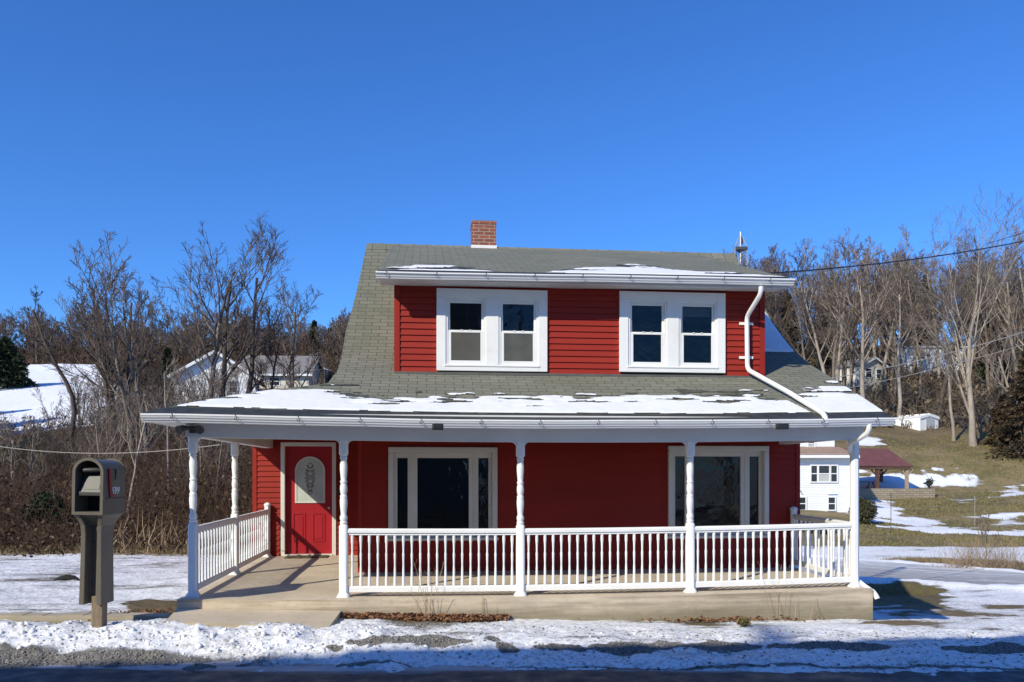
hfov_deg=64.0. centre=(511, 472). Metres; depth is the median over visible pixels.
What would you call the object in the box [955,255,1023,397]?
woodland tree
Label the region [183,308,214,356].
woodland tree
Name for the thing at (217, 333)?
bare tree
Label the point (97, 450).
sapling
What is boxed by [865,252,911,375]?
woodland tree
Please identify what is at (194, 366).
distant house
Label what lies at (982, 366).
pine tree
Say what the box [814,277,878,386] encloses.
woodland tree
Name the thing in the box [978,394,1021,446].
evergreen tree
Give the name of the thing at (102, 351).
bare tree
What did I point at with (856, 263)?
woodland tree
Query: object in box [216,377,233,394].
sapling
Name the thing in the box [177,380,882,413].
snow
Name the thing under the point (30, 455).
bare tree
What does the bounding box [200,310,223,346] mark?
woodland tree
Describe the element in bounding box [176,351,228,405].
sapling
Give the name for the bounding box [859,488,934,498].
retaining wall
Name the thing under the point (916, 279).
woodland tree
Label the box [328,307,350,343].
woodland tree
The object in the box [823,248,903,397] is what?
bare tree
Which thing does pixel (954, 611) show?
ground
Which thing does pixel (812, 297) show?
woodland tree
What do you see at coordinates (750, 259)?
woodland tree
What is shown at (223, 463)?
sapling
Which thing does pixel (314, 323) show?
evergreen tree
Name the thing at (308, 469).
door
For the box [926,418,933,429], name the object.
door
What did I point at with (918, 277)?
woodland tree
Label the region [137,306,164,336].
woodland tree
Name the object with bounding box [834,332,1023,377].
power line
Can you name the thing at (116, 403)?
sapling
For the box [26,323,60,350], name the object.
woodland tree
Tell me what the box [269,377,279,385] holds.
window
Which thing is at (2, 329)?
woodland tree
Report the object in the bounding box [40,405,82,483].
sapling
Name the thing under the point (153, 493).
undergrowth
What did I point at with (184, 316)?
woodland tree
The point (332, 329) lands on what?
woodland tree
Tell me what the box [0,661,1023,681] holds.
road
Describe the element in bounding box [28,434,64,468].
sapling
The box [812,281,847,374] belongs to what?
woodland tree
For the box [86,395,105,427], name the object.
sapling
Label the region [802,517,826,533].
shrub
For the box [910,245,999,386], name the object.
woodland tree
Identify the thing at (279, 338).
woodland tree
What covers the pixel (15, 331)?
woodland tree
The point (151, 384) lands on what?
sapling
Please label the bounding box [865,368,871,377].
window
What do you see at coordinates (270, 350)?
bare tree
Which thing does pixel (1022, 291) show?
woodland tree
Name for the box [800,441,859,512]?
white house
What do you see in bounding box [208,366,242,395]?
sapling
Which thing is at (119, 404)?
sapling
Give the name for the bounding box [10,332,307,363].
undergrowth
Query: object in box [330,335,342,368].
woodland tree
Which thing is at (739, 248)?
antenna tower
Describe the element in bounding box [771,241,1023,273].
power line
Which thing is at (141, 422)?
sapling
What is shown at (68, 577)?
dark clod
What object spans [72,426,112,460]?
sapling
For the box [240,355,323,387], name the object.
distant house
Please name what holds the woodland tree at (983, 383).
on the ground at (954, 611)
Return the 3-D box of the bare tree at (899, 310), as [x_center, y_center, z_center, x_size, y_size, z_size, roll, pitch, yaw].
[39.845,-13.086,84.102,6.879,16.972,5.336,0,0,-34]
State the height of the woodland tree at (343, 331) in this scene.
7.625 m
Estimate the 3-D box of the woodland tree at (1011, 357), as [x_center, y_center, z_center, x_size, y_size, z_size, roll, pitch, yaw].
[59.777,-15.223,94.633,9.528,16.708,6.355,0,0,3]
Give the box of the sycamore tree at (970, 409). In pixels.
[901,183,1023,446]
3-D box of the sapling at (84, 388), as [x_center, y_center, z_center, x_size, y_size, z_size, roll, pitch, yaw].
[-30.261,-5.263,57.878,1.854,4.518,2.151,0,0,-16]
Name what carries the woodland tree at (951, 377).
on the ground at (954, 611)
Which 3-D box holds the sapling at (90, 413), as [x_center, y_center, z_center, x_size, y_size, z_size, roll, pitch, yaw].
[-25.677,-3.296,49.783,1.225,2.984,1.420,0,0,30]
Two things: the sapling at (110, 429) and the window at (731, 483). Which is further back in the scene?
the sapling at (110, 429)
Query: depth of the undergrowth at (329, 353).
88.02 m
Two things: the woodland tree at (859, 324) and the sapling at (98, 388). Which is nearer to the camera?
the sapling at (98, 388)
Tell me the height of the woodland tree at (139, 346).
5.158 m
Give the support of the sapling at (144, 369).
on the ground at (954, 611)
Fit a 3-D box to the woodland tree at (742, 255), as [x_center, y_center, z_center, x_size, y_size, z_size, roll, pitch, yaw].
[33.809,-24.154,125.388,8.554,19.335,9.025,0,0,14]
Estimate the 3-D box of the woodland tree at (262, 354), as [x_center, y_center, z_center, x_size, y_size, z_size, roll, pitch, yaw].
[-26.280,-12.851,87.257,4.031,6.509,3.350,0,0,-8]
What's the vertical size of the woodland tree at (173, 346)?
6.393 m
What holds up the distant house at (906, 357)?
on the ground at (954, 611)
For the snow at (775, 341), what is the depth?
14.12 m
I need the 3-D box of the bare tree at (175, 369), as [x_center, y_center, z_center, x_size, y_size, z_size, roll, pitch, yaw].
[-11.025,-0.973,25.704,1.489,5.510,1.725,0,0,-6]
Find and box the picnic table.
[859,481,874,487]
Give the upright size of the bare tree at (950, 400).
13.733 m
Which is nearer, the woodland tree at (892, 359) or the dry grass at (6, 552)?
the dry grass at (6, 552)
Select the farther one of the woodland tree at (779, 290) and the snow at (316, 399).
the woodland tree at (779, 290)
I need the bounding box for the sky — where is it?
[0,0,1023,349]
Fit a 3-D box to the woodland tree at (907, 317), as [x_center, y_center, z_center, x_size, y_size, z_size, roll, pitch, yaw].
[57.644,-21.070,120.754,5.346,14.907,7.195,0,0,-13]
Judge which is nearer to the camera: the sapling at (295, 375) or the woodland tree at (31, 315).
the sapling at (295, 375)
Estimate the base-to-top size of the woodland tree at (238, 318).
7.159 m
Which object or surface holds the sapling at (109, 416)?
on the ground at (954, 611)
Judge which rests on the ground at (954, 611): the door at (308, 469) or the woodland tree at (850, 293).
the woodland tree at (850, 293)
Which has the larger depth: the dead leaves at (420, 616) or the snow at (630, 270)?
the snow at (630, 270)
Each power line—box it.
[0,443,230,453]
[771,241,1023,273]
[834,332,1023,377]
[850,344,1023,387]
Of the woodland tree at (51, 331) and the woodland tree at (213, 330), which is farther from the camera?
the woodland tree at (51, 331)
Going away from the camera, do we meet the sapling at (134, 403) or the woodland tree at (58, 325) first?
the sapling at (134, 403)
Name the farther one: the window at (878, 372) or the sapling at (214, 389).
the window at (878, 372)
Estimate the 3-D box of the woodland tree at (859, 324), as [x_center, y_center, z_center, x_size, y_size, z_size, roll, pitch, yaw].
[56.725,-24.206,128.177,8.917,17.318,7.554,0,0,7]
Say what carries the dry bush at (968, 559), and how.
on the ground at (954, 611)
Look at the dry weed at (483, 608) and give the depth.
10.64 m
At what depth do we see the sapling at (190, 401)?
36.55 m
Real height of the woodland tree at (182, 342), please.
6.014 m
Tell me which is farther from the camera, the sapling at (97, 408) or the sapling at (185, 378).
the sapling at (185, 378)
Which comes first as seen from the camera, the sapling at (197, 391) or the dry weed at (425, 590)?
the dry weed at (425, 590)
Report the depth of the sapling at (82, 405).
52.06 m
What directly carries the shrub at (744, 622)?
on the ground at (954, 611)
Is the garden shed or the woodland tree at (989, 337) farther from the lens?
the woodland tree at (989, 337)
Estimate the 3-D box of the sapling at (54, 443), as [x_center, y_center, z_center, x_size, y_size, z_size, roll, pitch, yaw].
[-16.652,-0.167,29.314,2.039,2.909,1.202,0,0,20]
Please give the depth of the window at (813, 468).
46.96 m
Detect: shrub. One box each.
[0,433,65,477]
[18,491,76,538]
[736,617,751,626]
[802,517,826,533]
[848,497,878,523]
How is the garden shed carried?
on the ground at (954, 611)
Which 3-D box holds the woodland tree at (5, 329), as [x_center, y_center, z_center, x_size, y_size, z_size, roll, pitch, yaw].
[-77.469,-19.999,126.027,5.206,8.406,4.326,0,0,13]
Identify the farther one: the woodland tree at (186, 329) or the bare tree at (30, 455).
the woodland tree at (186, 329)
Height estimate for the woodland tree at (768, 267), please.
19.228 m
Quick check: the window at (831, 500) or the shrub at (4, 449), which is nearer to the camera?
the shrub at (4, 449)
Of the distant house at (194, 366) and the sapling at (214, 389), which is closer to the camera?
the sapling at (214, 389)
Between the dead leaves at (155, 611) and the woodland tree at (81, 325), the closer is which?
the dead leaves at (155, 611)
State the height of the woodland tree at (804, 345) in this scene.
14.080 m
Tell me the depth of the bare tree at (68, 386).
41.16 m
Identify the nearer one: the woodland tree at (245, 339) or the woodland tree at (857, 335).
the woodland tree at (245, 339)
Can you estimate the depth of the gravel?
9.01 m
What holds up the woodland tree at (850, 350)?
on the ground at (954, 611)
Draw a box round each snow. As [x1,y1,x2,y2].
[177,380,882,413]
[387,264,783,276]
[765,312,793,351]
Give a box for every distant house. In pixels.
[167,350,264,403]
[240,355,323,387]
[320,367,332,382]
[835,356,889,392]
[891,345,966,375]
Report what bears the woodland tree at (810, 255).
on the ground at (954, 611)
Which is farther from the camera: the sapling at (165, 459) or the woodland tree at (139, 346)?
the woodland tree at (139, 346)
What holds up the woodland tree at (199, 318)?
on the ground at (954, 611)
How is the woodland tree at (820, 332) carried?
on the ground at (954, 611)
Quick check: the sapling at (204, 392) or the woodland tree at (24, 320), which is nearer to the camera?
the sapling at (204, 392)
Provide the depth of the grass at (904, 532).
51.01 m
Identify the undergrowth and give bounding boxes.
[0,390,251,557]
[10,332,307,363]
[68,322,342,384]
[797,336,1023,430]
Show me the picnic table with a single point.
(868, 485)
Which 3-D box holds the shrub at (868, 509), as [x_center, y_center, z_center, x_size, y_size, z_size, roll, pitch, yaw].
[18.347,2.032,42.946,1.194,1.507,1.476,0,0,-36]
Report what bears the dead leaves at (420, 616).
on the ground at (954, 611)
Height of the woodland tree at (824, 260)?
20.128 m
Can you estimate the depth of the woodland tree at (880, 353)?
117.26 m
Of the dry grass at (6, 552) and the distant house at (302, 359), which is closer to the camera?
the dry grass at (6, 552)
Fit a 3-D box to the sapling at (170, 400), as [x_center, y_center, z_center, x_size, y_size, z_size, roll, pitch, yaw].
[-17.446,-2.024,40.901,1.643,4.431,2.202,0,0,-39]
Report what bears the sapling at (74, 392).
on the ground at (954, 611)
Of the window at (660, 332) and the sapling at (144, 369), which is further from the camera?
the sapling at (144, 369)
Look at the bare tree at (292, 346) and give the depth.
45.99 m
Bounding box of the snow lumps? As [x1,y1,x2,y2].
[0,619,1023,675]
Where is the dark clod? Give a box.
[53,575,79,580]
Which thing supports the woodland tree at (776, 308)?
on the ground at (954, 611)
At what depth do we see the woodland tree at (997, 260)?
118.66 m
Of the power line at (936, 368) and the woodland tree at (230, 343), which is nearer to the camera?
the power line at (936, 368)
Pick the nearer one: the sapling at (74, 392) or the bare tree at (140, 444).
the bare tree at (140, 444)
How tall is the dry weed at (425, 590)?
0.780 m
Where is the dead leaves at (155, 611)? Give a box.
[51,607,175,622]
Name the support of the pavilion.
on the ground at (954, 611)
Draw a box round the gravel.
[0,618,1023,673]
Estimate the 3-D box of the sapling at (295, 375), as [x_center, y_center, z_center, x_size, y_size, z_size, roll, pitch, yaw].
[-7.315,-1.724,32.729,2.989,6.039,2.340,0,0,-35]
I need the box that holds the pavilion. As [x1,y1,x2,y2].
[843,448,912,487]
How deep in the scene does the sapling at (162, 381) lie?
52.46 m
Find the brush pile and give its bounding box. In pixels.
[113,508,227,555]
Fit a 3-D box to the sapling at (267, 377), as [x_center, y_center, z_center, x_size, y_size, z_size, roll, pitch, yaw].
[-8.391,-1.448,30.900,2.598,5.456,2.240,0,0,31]
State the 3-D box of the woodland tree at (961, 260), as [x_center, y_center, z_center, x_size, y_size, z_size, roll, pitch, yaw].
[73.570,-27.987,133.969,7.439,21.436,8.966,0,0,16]
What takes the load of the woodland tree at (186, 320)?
on the ground at (954, 611)
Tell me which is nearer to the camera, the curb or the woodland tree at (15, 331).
the curb
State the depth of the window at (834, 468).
46.96 m
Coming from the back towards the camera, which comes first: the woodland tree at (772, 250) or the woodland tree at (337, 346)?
the woodland tree at (772, 250)
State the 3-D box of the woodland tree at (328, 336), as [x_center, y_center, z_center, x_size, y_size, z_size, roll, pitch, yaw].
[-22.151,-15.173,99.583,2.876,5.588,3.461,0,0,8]
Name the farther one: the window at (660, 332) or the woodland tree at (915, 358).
the woodland tree at (915, 358)
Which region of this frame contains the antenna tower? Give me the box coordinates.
[734,232,747,266]
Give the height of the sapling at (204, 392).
5.661 m
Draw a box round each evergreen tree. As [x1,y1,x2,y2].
[0,336,38,387]
[151,346,174,393]
[307,320,318,352]
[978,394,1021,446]
[984,346,1023,458]
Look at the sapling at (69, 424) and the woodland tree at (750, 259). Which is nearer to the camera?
the sapling at (69, 424)
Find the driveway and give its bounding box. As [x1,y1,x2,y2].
[798,556,1023,584]
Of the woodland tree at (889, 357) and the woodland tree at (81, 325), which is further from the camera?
the woodland tree at (81, 325)
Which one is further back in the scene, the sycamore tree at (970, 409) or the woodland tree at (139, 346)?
the woodland tree at (139, 346)
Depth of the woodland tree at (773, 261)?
136.96 m
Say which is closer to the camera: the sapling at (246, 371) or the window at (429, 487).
the window at (429, 487)
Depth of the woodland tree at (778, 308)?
115.81 m
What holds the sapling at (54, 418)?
on the ground at (954, 611)
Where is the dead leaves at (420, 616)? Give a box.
[342,611,827,622]
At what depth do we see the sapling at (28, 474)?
26.43 m
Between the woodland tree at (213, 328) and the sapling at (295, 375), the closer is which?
the sapling at (295, 375)
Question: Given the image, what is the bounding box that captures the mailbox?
[71,458,124,627]
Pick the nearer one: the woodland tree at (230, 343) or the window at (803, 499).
the window at (803, 499)
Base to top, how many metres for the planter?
0.872 m
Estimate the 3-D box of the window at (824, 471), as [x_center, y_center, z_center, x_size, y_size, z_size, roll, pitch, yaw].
[17.887,0.064,46.947,0.728,1.040,0.051,0,0,0]
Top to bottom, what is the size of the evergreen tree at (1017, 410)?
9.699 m
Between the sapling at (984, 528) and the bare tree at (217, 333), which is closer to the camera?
the sapling at (984, 528)
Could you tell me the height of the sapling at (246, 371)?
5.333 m
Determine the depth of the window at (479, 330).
12.22 m
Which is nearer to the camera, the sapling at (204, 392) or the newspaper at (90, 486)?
the newspaper at (90, 486)
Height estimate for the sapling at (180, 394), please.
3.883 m
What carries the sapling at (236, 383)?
on the ground at (954, 611)
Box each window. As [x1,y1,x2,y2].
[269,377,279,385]
[388,447,498,540]
[437,288,546,372]
[619,291,725,373]
[668,446,768,538]
[800,496,806,509]
[807,442,815,446]
[810,465,817,482]
[818,465,830,482]
[827,496,835,510]
[831,465,837,482]
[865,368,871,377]
[876,369,881,378]
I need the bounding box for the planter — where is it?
[923,476,934,488]
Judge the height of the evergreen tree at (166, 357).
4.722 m
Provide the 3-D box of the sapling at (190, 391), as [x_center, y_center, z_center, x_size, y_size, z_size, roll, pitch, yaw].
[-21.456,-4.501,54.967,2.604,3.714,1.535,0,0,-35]
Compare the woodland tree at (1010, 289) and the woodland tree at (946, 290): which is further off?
the woodland tree at (946, 290)
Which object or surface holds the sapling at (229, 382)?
on the ground at (954, 611)
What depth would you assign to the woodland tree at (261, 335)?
85.83 m
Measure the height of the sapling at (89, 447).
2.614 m
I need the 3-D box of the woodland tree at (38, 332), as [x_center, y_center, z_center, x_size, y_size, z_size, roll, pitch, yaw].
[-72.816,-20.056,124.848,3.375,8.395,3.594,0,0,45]
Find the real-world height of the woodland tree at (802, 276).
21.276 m
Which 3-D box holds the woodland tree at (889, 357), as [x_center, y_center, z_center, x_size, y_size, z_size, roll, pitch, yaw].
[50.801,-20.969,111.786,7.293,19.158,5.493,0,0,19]
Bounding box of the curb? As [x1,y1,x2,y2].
[0,612,171,622]
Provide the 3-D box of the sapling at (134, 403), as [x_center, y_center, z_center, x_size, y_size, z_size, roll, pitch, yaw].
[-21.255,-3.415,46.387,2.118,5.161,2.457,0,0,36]
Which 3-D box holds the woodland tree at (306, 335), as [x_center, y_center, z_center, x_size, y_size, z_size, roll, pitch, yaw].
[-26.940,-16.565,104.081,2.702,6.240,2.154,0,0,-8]
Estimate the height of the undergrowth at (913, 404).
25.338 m
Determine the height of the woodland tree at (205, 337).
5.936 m
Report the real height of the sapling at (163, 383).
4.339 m
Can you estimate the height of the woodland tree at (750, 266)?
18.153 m
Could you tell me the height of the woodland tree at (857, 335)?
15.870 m
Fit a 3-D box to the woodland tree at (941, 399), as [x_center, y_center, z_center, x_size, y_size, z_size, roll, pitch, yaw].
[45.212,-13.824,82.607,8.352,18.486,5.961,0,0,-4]
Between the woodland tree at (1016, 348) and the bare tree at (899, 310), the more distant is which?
the woodland tree at (1016, 348)
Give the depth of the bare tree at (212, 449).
23.28 m
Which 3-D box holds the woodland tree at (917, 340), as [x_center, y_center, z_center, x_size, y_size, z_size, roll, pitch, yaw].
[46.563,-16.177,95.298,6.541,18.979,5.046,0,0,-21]
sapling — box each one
[0,414,54,446]
[19,467,37,493]
[21,427,80,483]
[24,453,67,490]
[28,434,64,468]
[29,448,47,482]
[30,386,88,470]
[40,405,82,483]
[45,406,87,441]
[46,392,137,465]
[59,371,99,429]
[59,429,96,461]
[62,361,91,423]
[72,367,95,415]
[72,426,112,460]
[77,392,128,461]
[77,435,105,458]
[82,371,108,424]
[82,395,99,437]
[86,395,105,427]
[87,378,117,433]
[89,400,130,444]
[89,441,118,459]
[97,387,137,435]
[97,393,133,456]
[113,369,150,445]
[123,367,163,410]
[126,394,169,457]
[131,356,201,444]
[134,389,159,438]
[140,370,179,406]
[144,364,174,406]
[150,389,180,438]
[150,427,197,490]
[157,347,245,529]
[166,384,186,406]
[171,392,205,442]
[172,380,204,402]
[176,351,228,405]
[178,364,195,399]
[183,367,209,400]
[186,392,223,497]
[197,442,248,494]
[199,376,226,397]
[205,362,240,394]
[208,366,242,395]
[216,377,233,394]
[225,363,245,394]
[229,355,249,393]
[254,360,293,389]
[287,355,332,386]
[973,505,1003,565]
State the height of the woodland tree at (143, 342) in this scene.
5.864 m
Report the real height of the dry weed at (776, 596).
0.812 m
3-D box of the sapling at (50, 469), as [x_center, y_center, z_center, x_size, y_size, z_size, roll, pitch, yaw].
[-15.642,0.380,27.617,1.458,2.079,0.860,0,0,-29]
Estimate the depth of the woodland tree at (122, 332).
109.14 m
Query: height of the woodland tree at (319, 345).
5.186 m
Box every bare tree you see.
[0,285,76,462]
[0,412,55,491]
[39,244,191,457]
[49,230,165,465]
[113,373,166,517]
[126,211,284,444]
[144,354,183,503]
[176,228,297,452]
[201,439,248,509]
[244,305,300,391]
[267,272,331,387]
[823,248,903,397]
[876,263,938,416]
[914,291,967,440]
[977,327,1023,434]
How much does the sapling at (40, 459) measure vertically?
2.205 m
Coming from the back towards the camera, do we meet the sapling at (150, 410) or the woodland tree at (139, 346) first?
the woodland tree at (139, 346)
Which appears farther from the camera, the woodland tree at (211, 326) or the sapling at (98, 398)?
the woodland tree at (211, 326)
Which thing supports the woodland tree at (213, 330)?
on the ground at (954, 611)
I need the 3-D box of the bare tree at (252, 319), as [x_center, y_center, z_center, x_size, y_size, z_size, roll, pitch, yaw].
[-13.408,-6.136,41.599,4.606,12.724,6.541,0,0,36]
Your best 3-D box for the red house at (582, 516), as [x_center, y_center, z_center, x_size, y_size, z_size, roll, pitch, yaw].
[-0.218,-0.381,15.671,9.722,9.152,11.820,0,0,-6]
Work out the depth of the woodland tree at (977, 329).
118.62 m
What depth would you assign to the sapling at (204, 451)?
27.12 m
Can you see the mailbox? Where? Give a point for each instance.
(98, 498)
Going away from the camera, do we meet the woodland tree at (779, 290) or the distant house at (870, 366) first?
the distant house at (870, 366)
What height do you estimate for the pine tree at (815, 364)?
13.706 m
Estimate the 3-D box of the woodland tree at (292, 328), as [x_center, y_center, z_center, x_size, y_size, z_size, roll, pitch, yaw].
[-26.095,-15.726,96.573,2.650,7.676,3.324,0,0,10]
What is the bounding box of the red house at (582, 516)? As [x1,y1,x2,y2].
[140,220,895,628]
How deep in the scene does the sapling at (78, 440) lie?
35.03 m
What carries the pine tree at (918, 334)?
on the ground at (954, 611)
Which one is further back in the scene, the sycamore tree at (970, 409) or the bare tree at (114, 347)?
the sycamore tree at (970, 409)
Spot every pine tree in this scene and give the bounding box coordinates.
[780,293,806,358]
[808,291,842,373]
[912,275,941,374]
[975,283,1017,385]
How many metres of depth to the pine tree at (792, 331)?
117.25 m
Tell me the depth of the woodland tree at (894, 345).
90.16 m
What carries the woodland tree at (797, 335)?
on the ground at (954, 611)
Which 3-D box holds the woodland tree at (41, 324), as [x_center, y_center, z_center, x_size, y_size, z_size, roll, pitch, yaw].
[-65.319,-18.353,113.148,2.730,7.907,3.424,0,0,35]
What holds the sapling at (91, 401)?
on the ground at (954, 611)
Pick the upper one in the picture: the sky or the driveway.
the sky
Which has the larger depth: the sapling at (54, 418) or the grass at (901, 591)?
the sapling at (54, 418)
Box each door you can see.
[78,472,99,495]
[286,447,331,553]
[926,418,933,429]
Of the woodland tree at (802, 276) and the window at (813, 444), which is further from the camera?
the woodland tree at (802, 276)
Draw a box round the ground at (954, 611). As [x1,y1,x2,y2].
[0,347,1023,673]
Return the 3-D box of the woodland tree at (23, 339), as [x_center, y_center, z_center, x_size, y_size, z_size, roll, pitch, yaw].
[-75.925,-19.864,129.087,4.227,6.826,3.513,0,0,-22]
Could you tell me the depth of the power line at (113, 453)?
13.73 m
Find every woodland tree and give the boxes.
[0,313,20,340]
[0,315,15,338]
[0,320,23,341]
[14,326,33,356]
[16,312,29,341]
[22,306,44,335]
[25,313,48,363]
[26,318,48,347]
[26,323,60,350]
[32,312,56,356]
[42,313,56,345]
[52,312,81,348]
[64,306,84,351]
[72,301,96,344]
[118,325,129,342]
[122,307,154,342]
[127,336,145,361]
[134,327,154,358]
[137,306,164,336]
[153,302,180,346]
[163,330,185,355]
[167,321,190,364]
[168,308,195,333]
[176,311,202,349]
[177,325,203,360]
[180,318,194,346]
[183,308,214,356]
[186,329,213,359]
[191,304,210,339]
[192,326,213,352]
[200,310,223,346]
[202,312,232,347]
[208,313,229,353]
[216,311,242,358]
[229,310,251,350]
[238,323,258,354]
[244,326,275,353]
[246,322,281,355]
[272,321,288,354]
[284,307,305,344]
[296,319,309,348]
[311,324,327,350]
[318,317,336,346]
[318,324,343,351]
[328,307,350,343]
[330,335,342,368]
[333,311,350,350]
[722,245,755,265]
[723,248,746,264]
[746,258,759,268]
[753,265,787,329]
[755,243,781,311]
[757,259,789,320]
[760,246,792,275]
[760,249,795,333]
[765,226,870,381]
[765,261,796,334]
[767,291,784,330]
[769,258,816,342]
[771,239,834,368]
[782,288,824,361]
[783,292,819,361]
[784,237,850,310]
[793,264,821,363]
[798,291,836,372]
[811,258,865,379]
[812,252,835,289]
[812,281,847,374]
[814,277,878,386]
[824,273,873,390]
[829,259,868,361]
[834,248,898,350]
[838,275,865,354]
[846,268,882,357]
[849,225,948,397]
[862,251,901,379]
[864,256,914,386]
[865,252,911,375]
[871,280,897,359]
[871,280,922,416]
[877,256,942,384]
[889,275,920,344]
[890,248,938,409]
[891,245,952,304]
[897,255,934,342]
[901,260,940,330]
[907,245,991,423]
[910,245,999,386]
[920,235,1002,393]
[932,264,958,337]
[937,262,959,328]
[938,237,991,338]
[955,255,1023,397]
[956,275,996,365]
[960,271,1019,395]
[968,257,999,370]
[970,225,1023,403]
[980,293,1018,394]
[981,255,1023,298]
[983,272,1023,370]
[995,245,1023,350]
[1013,298,1023,381]
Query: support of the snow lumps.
on the ground at (954, 611)
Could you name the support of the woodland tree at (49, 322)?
on the ground at (954, 611)
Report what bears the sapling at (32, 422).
on the ground at (954, 611)
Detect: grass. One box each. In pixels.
[0,539,250,557]
[847,432,1023,546]
[866,581,947,595]
[876,555,1023,567]
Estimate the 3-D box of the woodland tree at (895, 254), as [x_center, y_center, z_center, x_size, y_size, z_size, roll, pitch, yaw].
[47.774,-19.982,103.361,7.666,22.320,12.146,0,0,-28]
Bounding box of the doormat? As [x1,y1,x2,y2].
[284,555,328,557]
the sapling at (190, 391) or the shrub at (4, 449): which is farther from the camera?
the sapling at (190, 391)
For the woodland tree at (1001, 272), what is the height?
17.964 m
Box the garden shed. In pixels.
[894,413,939,430]
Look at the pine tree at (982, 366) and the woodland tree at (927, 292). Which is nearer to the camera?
the pine tree at (982, 366)
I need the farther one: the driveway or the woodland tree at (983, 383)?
the woodland tree at (983, 383)
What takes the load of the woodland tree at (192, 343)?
on the ground at (954, 611)
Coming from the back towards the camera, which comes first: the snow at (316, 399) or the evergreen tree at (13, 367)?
the evergreen tree at (13, 367)
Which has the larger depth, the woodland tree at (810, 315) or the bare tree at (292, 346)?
the woodland tree at (810, 315)
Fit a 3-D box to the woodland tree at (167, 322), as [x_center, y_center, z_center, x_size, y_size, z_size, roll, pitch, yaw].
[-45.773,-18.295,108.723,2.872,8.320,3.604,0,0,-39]
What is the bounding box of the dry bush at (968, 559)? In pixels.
[928,530,1023,568]
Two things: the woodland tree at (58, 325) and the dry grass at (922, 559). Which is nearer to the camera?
the dry grass at (922, 559)
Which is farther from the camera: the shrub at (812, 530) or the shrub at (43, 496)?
the shrub at (812, 530)
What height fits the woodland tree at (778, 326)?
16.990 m
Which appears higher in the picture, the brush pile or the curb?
the brush pile
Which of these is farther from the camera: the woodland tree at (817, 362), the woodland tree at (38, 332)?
the woodland tree at (38, 332)
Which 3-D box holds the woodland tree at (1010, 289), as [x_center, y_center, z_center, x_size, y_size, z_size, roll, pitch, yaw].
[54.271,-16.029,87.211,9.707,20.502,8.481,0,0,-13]
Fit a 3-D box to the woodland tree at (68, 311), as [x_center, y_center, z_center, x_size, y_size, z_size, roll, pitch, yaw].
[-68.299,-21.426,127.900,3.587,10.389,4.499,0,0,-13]
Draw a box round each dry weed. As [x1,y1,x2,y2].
[408,561,443,615]
[482,595,486,615]
[758,562,795,620]
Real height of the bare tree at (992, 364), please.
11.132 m
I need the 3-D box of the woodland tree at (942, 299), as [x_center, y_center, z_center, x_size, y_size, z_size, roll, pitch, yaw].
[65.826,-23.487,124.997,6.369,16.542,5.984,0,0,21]

